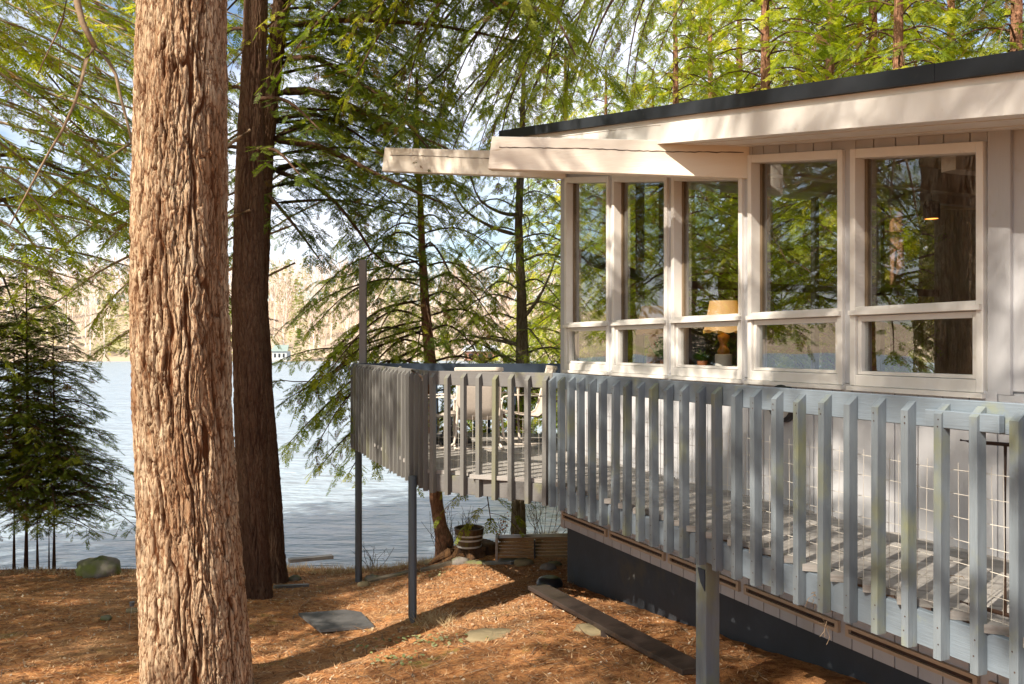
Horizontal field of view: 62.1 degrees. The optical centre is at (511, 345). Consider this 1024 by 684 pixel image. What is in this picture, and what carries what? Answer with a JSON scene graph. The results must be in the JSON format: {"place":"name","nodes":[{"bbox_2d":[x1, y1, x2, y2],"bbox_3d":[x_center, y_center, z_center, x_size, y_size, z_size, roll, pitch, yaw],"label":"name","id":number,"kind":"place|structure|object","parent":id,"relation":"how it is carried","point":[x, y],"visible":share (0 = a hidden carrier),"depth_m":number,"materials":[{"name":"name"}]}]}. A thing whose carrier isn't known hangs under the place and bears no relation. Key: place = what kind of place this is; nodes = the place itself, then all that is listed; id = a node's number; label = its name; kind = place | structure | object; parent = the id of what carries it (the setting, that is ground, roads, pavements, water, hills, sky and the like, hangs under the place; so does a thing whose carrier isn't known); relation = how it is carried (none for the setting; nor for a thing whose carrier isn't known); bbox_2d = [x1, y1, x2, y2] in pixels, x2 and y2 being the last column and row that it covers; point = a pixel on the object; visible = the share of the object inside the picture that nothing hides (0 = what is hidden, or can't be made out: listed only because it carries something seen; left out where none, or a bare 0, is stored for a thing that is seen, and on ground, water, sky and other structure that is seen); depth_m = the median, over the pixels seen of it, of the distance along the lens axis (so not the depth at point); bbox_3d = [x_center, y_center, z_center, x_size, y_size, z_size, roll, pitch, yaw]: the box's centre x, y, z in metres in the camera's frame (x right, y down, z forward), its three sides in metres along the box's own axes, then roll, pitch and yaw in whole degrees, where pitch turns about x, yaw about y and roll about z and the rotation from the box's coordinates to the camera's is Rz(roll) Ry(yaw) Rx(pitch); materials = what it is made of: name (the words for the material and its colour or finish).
{"place":"outdoors","nodes":[
{"label":"outdoors","id":0,"kind":"place"},
{"bbox_2d":[0,540,868,683],"bbox_3d":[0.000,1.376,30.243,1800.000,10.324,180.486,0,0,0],"label":"ground","id":1,"kind":"structure","parent":0,"point":[787,670],"depth_m":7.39,"materials":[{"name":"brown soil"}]},
{"bbox_2d":[0,342,17,377],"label":"hemlock tree","id":2,"kind":"object","parent":1,"relation":"on","point":[10,368],"visible":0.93,"depth_m":10.90,"materials":[{"name":"green plant"}]},
{"bbox_2d":[0,286,74,529],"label":"young hemlock","id":3,"kind":"object","parent":1,"relation":"on","point":[13,336],"visible":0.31,"depth_m":12.11,"materials":[{"name":"green plant"}]},
{"bbox_2d":[0,412,102,568],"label":"young hemlock","id":4,"kind":"object","parent":1,"relation":"on","point":[48,532],"visible":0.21,"depth_m":12.51,"materials":[{"name":"green plant"}]},
{"bbox_2d":[0,317,116,569],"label":"young hemlock","id":5,"kind":"object","parent":1,"relation":"on","point":[19,388],"visible":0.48,"depth_m":12.13,"materials":[{"name":"green plant"}]},
{"bbox_2d":[0,357,121,568],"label":"young hemlock","id":6,"kind":"object","parent":1,"relation":"on","point":[60,521],"visible":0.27,"depth_m":12.35,"materials":[{"name":"green plant"}]},
{"bbox_2d":[0,0,130,340],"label":"hemlock tree","id":7,"kind":"object","parent":1,"relation":"on","point":[3,70],"visible":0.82,"depth_m":10.55,"materials":[{"name":"green plant"}]},
{"bbox_2d":[0,243,133,568],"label":"young hemlock","id":8,"kind":"object","parent":1,"relation":"on","point":[61,373],"visible":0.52,"depth_m":12.25,"materials":[{"name":"green plant"}]},
{"bbox_2d":[0,319,135,568],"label":"young hemlock","id":9,"kind":"object","parent":1,"relation":"on","point":[87,449],"visible":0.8,"depth_m":12.17,"materials":[{"name":"green plant"}]},
{"bbox_2d":[75,555,121,578],"bbox_3d":[-5.841,3.165,12.016,0.570,0.376,0.599,0,0,-42],"label":"mossy boulder","id":10,"kind":"object","parent":1,"relation":"on","point":[101,566],"visible":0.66,"depth_m":11.84,"materials":[{"name":"green stone"}]},
{"bbox_2d":[0,0,236,312],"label":"hemlock tree","id":11,"kind":"object","parent":1,"relation":"on","point":[118,18],"visible":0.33,"depth_m":10.67,"materials":[{"name":"green plant"}]},
{"bbox_2d":[0,0,250,368],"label":"hemlock tree","id":12,"kind":"object","parent":1,"relation":"on","point":[31,116],"visible":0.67,"depth_m":8.76,"materials":[{"name":"green plant"}]},
{"bbox_2d":[21,0,239,184],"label":"hemlock tree","id":13,"kind":"object","parent":1,"relation":"on","point":[103,76],"visible":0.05,"depth_m":13.59,"materials":[{"name":"green plant"}]},
{"bbox_2d":[0,0,284,349],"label":"hemlock tree","id":14,"kind":"object","parent":1,"relation":"on","point":[50,161],"visible":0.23,"depth_m":12.56,"materials":[{"name":"green plant"}]},
{"bbox_2d":[15,0,295,311],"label":"hemlock tree","id":15,"kind":"object","parent":1,"relation":"on","point":[125,203],"visible":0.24,"depth_m":11.48,"materials":[{"name":"green plant"}]},
{"bbox_2d":[128,0,254,683],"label":"hemlock tree","id":16,"kind":"object","parent":1,"relation":"on","point":[193,621],"visible":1,"depth_m":6.01,"materials":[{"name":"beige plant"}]},
{"bbox_2d":[5,0,131,224],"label":"hanging branch","id":17,"kind":"object","parent":16,"relation":"attached to","point":[82,22],"visible":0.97,"depth_m":7.18,"materials":[{"name":"brown plant"}]},
{"bbox_2d":[66,0,329,265],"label":"hemlock tree","id":18,"kind":"object","parent":1,"relation":"on","point":[286,225],"visible":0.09,"depth_m":12.36,"materials":[{"name":"green plant"}]},
{"bbox_2d":[1,531,556,635],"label":"dry grass","id":19,"kind":"structure","parent":1,"relation":"on","point":[402,565],"depth_m":12.08,"materials":[{"name":"plant"}]},
{"bbox_2d":[273,583,308,588],"bbox_3d":[-2.825,3.077,10.886,0.454,0.087,0.060,0,0,-33],"label":"mossy stick","id":20,"kind":"object","parent":1,"relation":"on","point":[282,586],"visible":0.93,"depth_m":10.86,"materials":[{"name":"grey wood"}]},
{"bbox_2d":[289,575,301,580],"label":"stone","id":21,"kind":"object","parent":1,"relation":"on","point":[295,578],"visible":0.81,"depth_m":11.42,"materials":[{"name":"grey stone"}]},
{"bbox_2d":[288,554,333,562],"bbox_3d":[-3.015,3.187,12.750,0.656,0.065,0.120,0,0,-27],"label":"driftwood board","id":22,"kind":"object","parent":1,"relation":"on","point":[311,558],"visible":1,"depth_m":12.71,"materials":[{"name":"grey wood"}]},
{"bbox_2d":[298,609,373,632],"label":"slate slab","id":23,"kind":"structure","parent":1,"relation":"on","point":[332,620],"depth_m":8.55,"materials":[{"name":"grey stone"}]},
{"bbox_2d":[127,0,580,599],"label":"hemlock tree","id":24,"kind":"object","parent":1,"relation":"on","point":[247,310],"visible":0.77,"depth_m":10.06,"materials":[{"name":"brown plant"}]},
{"bbox_2d":[357,581,369,586],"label":"stone","id":25,"kind":"object","parent":1,"relation":"on","point":[363,584],"visible":0.93,"depth_m":10.88,"materials":[{"name":"beige stone"}]},
{"bbox_2d":[353,545,393,568],"bbox_3d":[-2.043,3.079,12.440,0.612,0.441,0.273,0,0,0],"label":"bare shrub","id":26,"kind":"object","parent":1,"relation":"on","point":[365,550],"visible":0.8,"depth_m":12.48,"materials":[{"name":"grey plant"}]},
{"bbox_2d":[0,540,778,683],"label":"fallen twigs","id":27,"kind":"object","parent":1,"relation":"on","point":[362,629],"visible":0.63,"depth_m":7.96,"materials":[{"name":"brown wood"}]},
{"bbox_2d":[366,569,418,582],"bbox_3d":[-1.575,3.041,11.233,0.686,0.116,0.100,0,0,-24],"label":"edging board","id":28,"kind":"object","parent":1,"relation":"on","point":[384,577],"visible":0.64,"depth_m":11.19,"materials":[{"name":"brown wood"}]},
{"bbox_2d":[272,69,556,556],"bbox_3d":[-1.121,-0.504,12.982,5.313,7.512,4.573,0,0,0],"label":"hemlock tree","id":29,"kind":"object","parent":1,"relation":"on","point":[344,354],"visible":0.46,"depth_m":12.52,"materials":[{"name":"green plant"}]},
{"bbox_2d":[349,571,486,665],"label":"creeping plants","id":30,"kind":"object","parent":1,"relation":"on","point":[411,657],"visible":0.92,"depth_m":7.02,"materials":[{"name":"green plant"}]},
{"bbox_2d":[227,0,639,583],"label":"hemlock tree","id":31,"kind":"object","parent":1,"relation":"on","point":[372,120],"visible":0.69,"depth_m":11.20,"materials":[{"name":"brown plant"}]},
{"bbox_2d":[227,0,537,149],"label":"hemlock branch","id":32,"kind":"object","parent":31,"relation":"attached to","point":[441,113],"visible":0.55,"depth_m":10.34,"materials":[{"name":"green plant"}]},
{"bbox_2d":[332,0,604,194],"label":"hemlock branch","id":33,"kind":"object","parent":31,"relation":"attached to","point":[519,82],"visible":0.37,"depth_m":12.18,"materials":[{"name":"green plant"}]},
{"bbox_2d":[420,560,451,571],"bbox_3d":[-1.008,2.958,11.398,0.432,0.125,0.100,0,0,-12],"label":"edging board","id":34,"kind":"object","parent":1,"relation":"on","point":[436,566],"visible":0.93,"depth_m":11.36,"materials":[{"name":"brown wood"}]},
{"bbox_2d":[423,507,463,553],"bbox_3d":[-0.996,2.754,12.715,0.721,0.933,0.345,0,0,0],"label":"bare shrub","id":35,"kind":"object","parent":1,"relation":"on","point":[451,540],"visible":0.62,"depth_m":12.69,"materials":[{"name":"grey plant"}]},
{"bbox_2d":[452,557,468,564],"bbox_3d":[-0.691,2.891,11.388,0.243,0.137,0.185,0,0,0],"label":"stone","id":36,"kind":"object","parent":1,"relation":"on","point":[458,560],"visible":0.77,"depth_m":11.33,"materials":[{"name":"grey stone"}]},
{"bbox_2d":[428,539,498,564],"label":"rocks","id":37,"kind":"object","parent":1,"relation":"on","point":[485,549],"visible":0.49,"depth_m":11.69,"materials":[{"name":"brown stone"}]},
{"bbox_2d":[454,506,483,549],"bbox_3d":[-0.590,2.478,11.700,0.416,0.577,0.416,0,0,0],"label":"barrel planter","id":38,"kind":"object","parent":37,"relation":"on","point":[474,539],"visible":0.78,"depth_m":11.57,"materials":[{"name":"brown wood"}]},
{"bbox_2d":[463,560,484,563],"bbox_3d":[-0.575,2.889,11.337,0.449,0.092,0.100,0,0,23],"label":"stone","id":39,"kind":"object","parent":1,"relation":"on","point":[474,561],"visible":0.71,"depth_m":11.27,"materials":[{"name":"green stone"}]},
{"bbox_2d":[465,628,512,642],"bbox_3d":[-0.152,2.375,6.947,0.462,0.080,0.378,0,0,0],"label":"flat stone","id":40,"kind":"object","parent":1,"relation":"on","point":[479,635],"visible":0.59,"depth_m":6.92,"materials":[{"name":"beige stone"}]},
{"bbox_2d":[380,37,605,534],"bbox_3d":[0.163,-0.797,13.015,4.153,8.051,3.049,0,0,0],"label":"tree","id":41,"kind":"object","parent":1,"relation":"on","point":[523,352],"visible":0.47,"depth_m":13.01,"materials":[{"name":"green plant"}]},
{"bbox_2d":[334,0,657,134],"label":"branch","id":42,"kind":"object","parent":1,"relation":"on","point":[565,95],"visible":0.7,"depth_m":9.69,"materials":[{"name":"green plant"}]},
{"bbox_2d":[482,560,514,564],"bbox_3d":[-0.165,2.820,11.042,0.500,0.129,0.100,0,0,39],"label":"edging board","id":43,"kind":"object","parent":1,"relation":"on","point":[510,562],"visible":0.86,"depth_m":11.00,"materials":[{"name":"grey paint"}]},
{"bbox_2d":[494,512,513,541],"bbox_3d":[-0.141,2.745,12.689,0.374,0.474,0.262,0,0,-43],"label":"bare shrub","id":44,"kind":"object","parent":1,"relation":"on","point":[503,529],"visible":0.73,"depth_m":12.68,"materials":[{"name":"grey plant"}]},
{"bbox_2d":[514,558,534,565],"bbox_3d":[0.155,2.758,10.784,0.262,0.144,0.193,0,0,0],"label":"stone","id":45,"kind":"object","parent":1,"relation":"on","point":[521,561],"visible":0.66,"depth_m":10.72,"materials":[{"name":"grey stone"}]},
{"bbox_2d":[495,533,566,561],"bbox_3d":[0.289,2.546,10.742,1.328,0.431,0.300,0,0,32],"label":"planter box","id":46,"kind":"object","parent":1,"relation":"on","point":[534,539],"visible":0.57,"depth_m":10.71,"materials":[{"name":"brown wood"}]},
{"bbox_2d":[523,502,546,533],"bbox_3d":[0.366,2.447,12.729,0.481,0.929,0.620,0,0,0],"label":"bare shrub","id":47,"kind":"object","parent":1,"relation":"on","point":[533,517],"visible":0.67,"depth_m":12.61,"materials":[{"name":"grey plant"}]},
{"bbox_2d":[521,501,565,533],"bbox_3d":[0.690,2.389,12.759,1.134,1.048,0.297,0,0,-6],"label":"bare shrub","id":48,"kind":"object","parent":1,"relation":"on","point":[551,520],"visible":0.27,"depth_m":12.73,"materials":[{"name":"grey plant"}]},
{"bbox_2d":[540,563,556,569],"bbox_3d":[0.432,2.654,10.174,0.206,0.115,0.146,0,0,0],"label":"stone","id":49,"kind":"object","parent":1,"relation":"on","point":[548,566],"visible":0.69,"depth_m":10.13,"materials":[{"name":"grey stone"}]},
{"bbox_2d":[536,575,562,588],"bbox_3d":[0.397,2.502,8.994,0.280,0.120,0.280,0,0,0],"label":"rock","id":50,"kind":"object","parent":1,"relation":"on","point":[554,581],"visible":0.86,"depth_m":8.91,"materials":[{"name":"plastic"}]},
{"bbox_2d":[468,40,635,431],"bbox_3d":[1.848,-2.480,30.010,6.780,16.603,6.564,0,0,21],"label":"hemlock tree","id":51,"kind":"object","parent":1,"relation":"on","point":[538,275],"visible":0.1,"depth_m":29.93,"materials":[{"name":"green plant"}]},
{"bbox_2d":[449,0,705,121],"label":"hemlock tree","id":52,"kind":"object","parent":1,"relation":"on","point":[642,42],"visible":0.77,"depth_m":12.21,"materials":[{"name":"green plant"}]},
{"bbox_2d":[512,65,658,433],"bbox_3d":[2.341,-0.707,21.001,5.085,12.453,4.923,0,0,-4],"label":"hemlock tree","id":53,"kind":"object","parent":1,"relation":"on","point":[588,243],"visible":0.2,"depth_m":20.86,"materials":[{"name":"green plant"}]},
{"bbox_2d":[573,623,600,635],"bbox_3d":[0.701,2.361,7.016,0.438,0.112,0.334,0,0,0],"label":"flat stone","id":54,"kind":"object","parent":1,"relation":"on","point":[592,630],"visible":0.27,"depth_m":6.95,"materials":[{"name":"beige stone"}]},
{"bbox_2d":[528,584,695,675],"bbox_3d":[0.744,2.301,7.131,0.241,0.298,3.058,0,0,-19],"label":"plank","id":55,"kind":"object","parent":1,"relation":"on","point":[673,659],"visible":0.87,"depth_m":6.71,"materials":[{"name":"wood"}]},
{"bbox_2d":[580,65,733,365],"bbox_3d":[3.974,-1.193,23.982,5.251,13.283,5.424,0,0,20],"label":"hemlock tree","id":56,"kind":"object","parent":1,"relation":"on","point":[639,75],"visible":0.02,"depth_m":23.82,"materials":[{"name":"green plant"}]},
{"bbox_2d":[579,0,785,367],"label":"hemlock tree","id":57,"kind":"object","parent":1,"relation":"on","point":[674,71],"visible":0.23,"depth_m":18.88,"materials":[{"name":"green plant"}]},
{"bbox_2d":[350,260,1023,683],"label":"wooden deck","id":58,"kind":"structure","parent":1,"relation":"on","point":[850,568],"depth_m":4.99,"materials":[{"name":"blue paint"}]},
{"bbox_2d":[400,366,458,448],"bbox_3d":[-0.933,0.678,9.496,0.666,0.895,0.540,0,0,-5],"label":"patio chair","id":59,"kind":"object","parent":58,"relation":"on","point":[455,420],"visible":0.37,"depth_m":9.26,"materials":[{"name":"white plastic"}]},
{"bbox_2d":[436,417,470,444],"bbox_3d":[-0.726,0.979,9.950,0.500,0.300,0.500,0,0,0],"label":"umbrella base","id":60,"kind":"object","parent":58,"relation":"on","point":[439,438],"visible":0.32,"depth_m":9.80,"materials":[{"name":"black plastic"}]},
{"bbox_2d":[453,367,503,449],"bbox_3d":[-0.384,0.678,9.505,0.540,0.895,0.666,0,0,-5],"label":"patio chair","id":61,"kind":"object","parent":58,"relation":"on","point":[487,402],"visible":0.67,"depth_m":9.26,"materials":[{"name":"white wood"}]},
{"bbox_2d":[500,365,557,444],"bbox_3d":[0.149,0.678,9.908,0.666,0.895,0.540,0,0,-10],"label":"patio chair","id":62,"kind":"object","parent":58,"relation":"on","point":[536,412],"visible":0.55,"depth_m":9.92,"materials":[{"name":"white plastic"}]},
{"bbox_2d":[805,575,963,644],"bbox_3d":[1.691,1.226,3.992,0.153,0.492,0.816,0,0,-30],"label":"dry vine","id":63,"kind":"object","parent":58,"relation":"attached to","point":[826,621],"visible":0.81,"depth_m":4.19,"materials":[{"name":"brown plant"}]},
{"bbox_2d":[960,439,1008,617],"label":"iron stair gate","id":64,"kind":"structure","parent":58,"relation":"on","point":[995,611],"depth_m":3.47,"materials":[{"name":"black metal"}]},
{"bbox_2d":[382,50,1023,683],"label":"lake house","id":65,"kind":"structure","parent":1,"relation":"on","point":[948,136],"depth_m":6.26,"materials":[{"name":"grey wood"}]},
{"bbox_2d":[562,176,611,374],"bbox_3d":[0.805,-0.772,8.802,0.154,2.113,0.970,0,0,-23],"label":"window","id":66,"kind":"structure","parent":65,"relation":"in","point":[571,326],"depth_m":9.17,"materials":[{"name":"beige paint"}]},
{"bbox_2d":[579,249,605,270],"bbox_3d":[0.965,-0.230,10.093,0.080,1.700,1.536,0,0,21],"label":"lake window","id":67,"kind":"structure","parent":65,"relation":"in","point":[587,258],"depth_m":9.92,"materials":[{"name":"clear glass"}]},
{"bbox_2d":[628,267,641,280],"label":"lake window","id":68,"kind":"structure","parent":65,"relation":"in","point":[634,274],"depth_m":11.94,"materials":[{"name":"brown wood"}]},
{"bbox_2d":[609,176,669,378],"bbox_3d":[1.209,-0.687,7.872,0.154,1.943,0.970,0,0,-23],"label":"window","id":69,"kind":"structure","parent":65,"relation":"in","point":[619,323],"depth_m":8.20,"materials":[{"name":"beige paint"}]},
{"bbox_2d":[645,273,663,287],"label":"lake window","id":70,"kind":"structure","parent":65,"relation":"in","point":[652,280],"depth_m":13.13,"materials":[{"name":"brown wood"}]},
{"bbox_2d":[668,178,745,382],"bbox_3d":[1.613,-0.602,6.941,0.154,1.773,0.970,0,0,-23],"label":"window","id":71,"kind":"structure","parent":65,"relation":"in","point":[679,321],"depth_m":7.18,"materials":[{"name":"beige paint"}]},
{"bbox_2d":[689,281,737,289],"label":"lake window","id":72,"kind":"structure","parent":65,"relation":"in","point":[711,285],"depth_m":14.23,"materials":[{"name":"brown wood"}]},
{"bbox_2d":[767,283,813,292],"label":"lake window","id":73,"kind":"structure","parent":65,"relation":"in","point":[770,287],"depth_m":14.89,"materials":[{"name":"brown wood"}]},
{"bbox_2d":[744,149,847,389],"bbox_3d":[2.017,-0.579,6.010,0.154,1.728,0.970,0,0,-23],"label":"window","id":74,"kind":"structure","parent":65,"relation":"in","point":[757,317],"depth_m":6.16,"materials":[{"name":"beige paint"}]},
{"bbox_2d":[819,285,879,294],"bbox_3d":[6.117,-0.090,15.469,1.480,1.980,0.080,0,0,-24],"label":"lake window","id":75,"kind":"structure","parent":65,"relation":"in","point":[822,289],"depth_m":15.27,"materials":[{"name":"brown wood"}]},
{"bbox_2d":[885,288,938,296],"bbox_3d":[7.557,-0.090,16.095,1.480,1.980,0.080,0,0,-24],"label":"lake window","id":76,"kind":"structure","parent":65,"relation":"in","point":[888,291],"depth_m":16.04,"materials":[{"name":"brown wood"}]},
{"bbox_2d":[846,141,987,398],"bbox_3d":[2.421,-0.494,5.079,0.154,1.558,0.970,0,0,-23],"label":"window","id":77,"kind":"structure","parent":65,"relation":"in","point":[862,312],"depth_m":5.10,"materials":[{"name":"beige paint"}]},
{"bbox_2d":[923,193,939,219],"bbox_3d":[4.047,-1.430,8.200,0.150,0.409,0.150,0,0,0],"label":"pendant lamp","id":78,"kind":"object","parent":65,"relation":"hanging from","point":[931,209],"visible":0.96,"depth_m":8.14,"materials":[{"name":"black metal"}]},
{"bbox_2d":[629,0,821,368],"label":"hemlock tree","id":79,"kind":"object","parent":1,"relation":"on","point":[710,39],"visible":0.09,"depth_m":27.90,"materials":[{"name":"green plant"}]},
{"bbox_2d":[633,0,821,368],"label":"hemlock tree","id":80,"kind":"object","parent":1,"relation":"on","point":[739,61],"visible":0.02,"depth_m":30.53,"materials":[{"name":"green plant"}]},
{"bbox_2d":[628,0,913,371],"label":"hemlock tree","id":81,"kind":"object","parent":1,"relation":"on","point":[765,71],"visible":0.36,"depth_m":19.47,"materials":[{"name":"green plant"}]},
{"bbox_2d":[693,0,933,369],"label":"hemlock tree","id":82,"kind":"object","parent":1,"relation":"on","point":[826,60],"visible":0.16,"depth_m":22.80,"materials":[{"name":"green plant"}]},
{"bbox_2d":[714,0,931,372],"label":"hemlock tree","id":83,"kind":"object","parent":1,"relation":"on","point":[777,277],"visible":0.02,"depth_m":28.75,"materials":[{"name":"green plant"}]},
{"bbox_2d":[773,0,933,372],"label":"hemlock tree","id":84,"kind":"object","parent":1,"relation":"on","point":[920,358],"visible":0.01,"depth_m":32.02,"materials":[{"name":"green plant"}]},
{"bbox_2d":[774,0,955,370],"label":"hemlock tree","id":85,"kind":"object","parent":1,"relation":"on","point":[916,35],"visible":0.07,"depth_m":23.64,"materials":[{"name":"green plant"}]},
{"bbox_2d":[735,0,1008,371],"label":"hemlock tree","id":86,"kind":"object","parent":1,"relation":"on","point":[896,238],"visible":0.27,"depth_m":18.91,"materials":[{"name":"green plant"}]},
{"bbox_2d":[872,0,1023,372],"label":"hemlock tree","id":87,"kind":"object","parent":1,"relation":"on","point":[1015,29],"visible":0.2,"depth_m":17.90,"materials":[{"name":"green plant"}]},
{"bbox_2d":[877,0,1023,335],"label":"hemlock tree","id":88,"kind":"object","parent":1,"relation":"on","point":[997,8],"visible":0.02,"depth_m":26.96,"materials":[{"name":"green plant"}]},
{"bbox_2d":[0,360,933,569],"bbox_3d":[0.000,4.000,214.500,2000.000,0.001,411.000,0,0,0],"label":"lake water","id":89,"kind":"structure","parent":0,"point":[317,520],"depth_m":21.05,"materials":[{"name":"blue liquid"}]},
{"bbox_2d":[0,294,933,361],"bbox_3d":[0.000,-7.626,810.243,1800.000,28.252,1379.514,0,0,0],"label":"hill","id":90,"kind":"structure","parent":0,"point":[114,356],"depth_m":251.03,"materials":[{"name":"beige plant"}]},
{"bbox_2d":[271,345,290,360],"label":"lakeside cottage","id":91,"kind":"structure","parent":90,"relation":"on","point":[279,354],"depth_m":212.00,"materials":[{"name":"white wood"}]},
{"bbox_2d":[0,239,929,360],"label":"bare woods","id":92,"kind":"object","parent":90,"relation":"on","point":[272,289],"visible":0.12,"depth_m":264.61,"materials":[{"name":"beige plant"}]},
{"bbox_2d":[0,255,933,360],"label":"evergreen woods","id":93,"kind":"object","parent":90,"relation":"on","point":[296,300],"visible":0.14,"depth_m":253.96,"materials":[{"name":"green plant"}]},
{"bbox_2d":[463,345,498,360],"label":"lakeside cottage","id":94,"kind":"structure","parent":90,"relation":"on","point":[470,353],"depth_m":211.50,"materials":[{"name":"white wood"}]},
{"bbox_2d":[0,0,1023,305],"label":"sky","id":95,"kind":"structure","parent":0,"point":[6,131],"materials":[{"name":"white"}]},
{"bbox_2d":[516,387,520,441],"bbox_3d":[-0.511,0.772,10.350,1.350,0.716,0.800,0,0,0],"label":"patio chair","id":96,"kind":"object","parent":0,"point":[519,433],"visible":0.23,"depth_m":10.01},
{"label":"sideboard","id":97,"kind":"object","parent":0,"visible":0},
{"bbox_2d":[635,306,663,363],"bbox_3d":[1.390,-0.090,8.350,0.357,0.600,0.357,0,0,0],"label":"table lamp","id":98,"kind":"object","parent":97,"relation":"on","point":[651,312],"visible":0.63,"depth_m":8.27,"materials":[{"name":"beige fabric"}]},
{"bbox_2d":[648,336,662,363],"bbox_3d":[1.427,0.053,8.077,0.460,0.313,0.395,0,0,0],"label":"potted plant","id":99,"kind":"object","parent":97,"relation":"on","point":[658,351],"visible":0.21,"depth_m":8.02,"materials":[{"name":"plant"}]},
{"bbox_2d":[693,348,709,364],"bbox_3d":[1.670,0.109,7.501,0.206,0.202,0.218,0,0,0],"label":"potted plant","id":100,"kind":"object","parent":97,"relation":"on","point":[701,355],"visible":0.83,"depth_m":7.46,"materials":[{"name":"plant"}]},
{"bbox_2d":[689,327,736,365],"bbox_3d":[1.911,0.013,8.000,0.620,0.385,0.150,0,0,0],"label":"television","id":101,"kind":"object","parent":97,"relation":"on","point":[709,343],"visible":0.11,"depth_m":7.97,"materials":[{"name":"black plastic"}]},
{"bbox_2d":[703,300,737,365],"bbox_3d":[1.829,-0.090,7.350,0.357,0.600,0.357,0,0,0],"label":"table lamp","id":102,"kind":"object","parent":97,"relation":"on","point":[723,356],"visible":0.78,"depth_m":7.28,"materials":[{"name":"beige fabric"}]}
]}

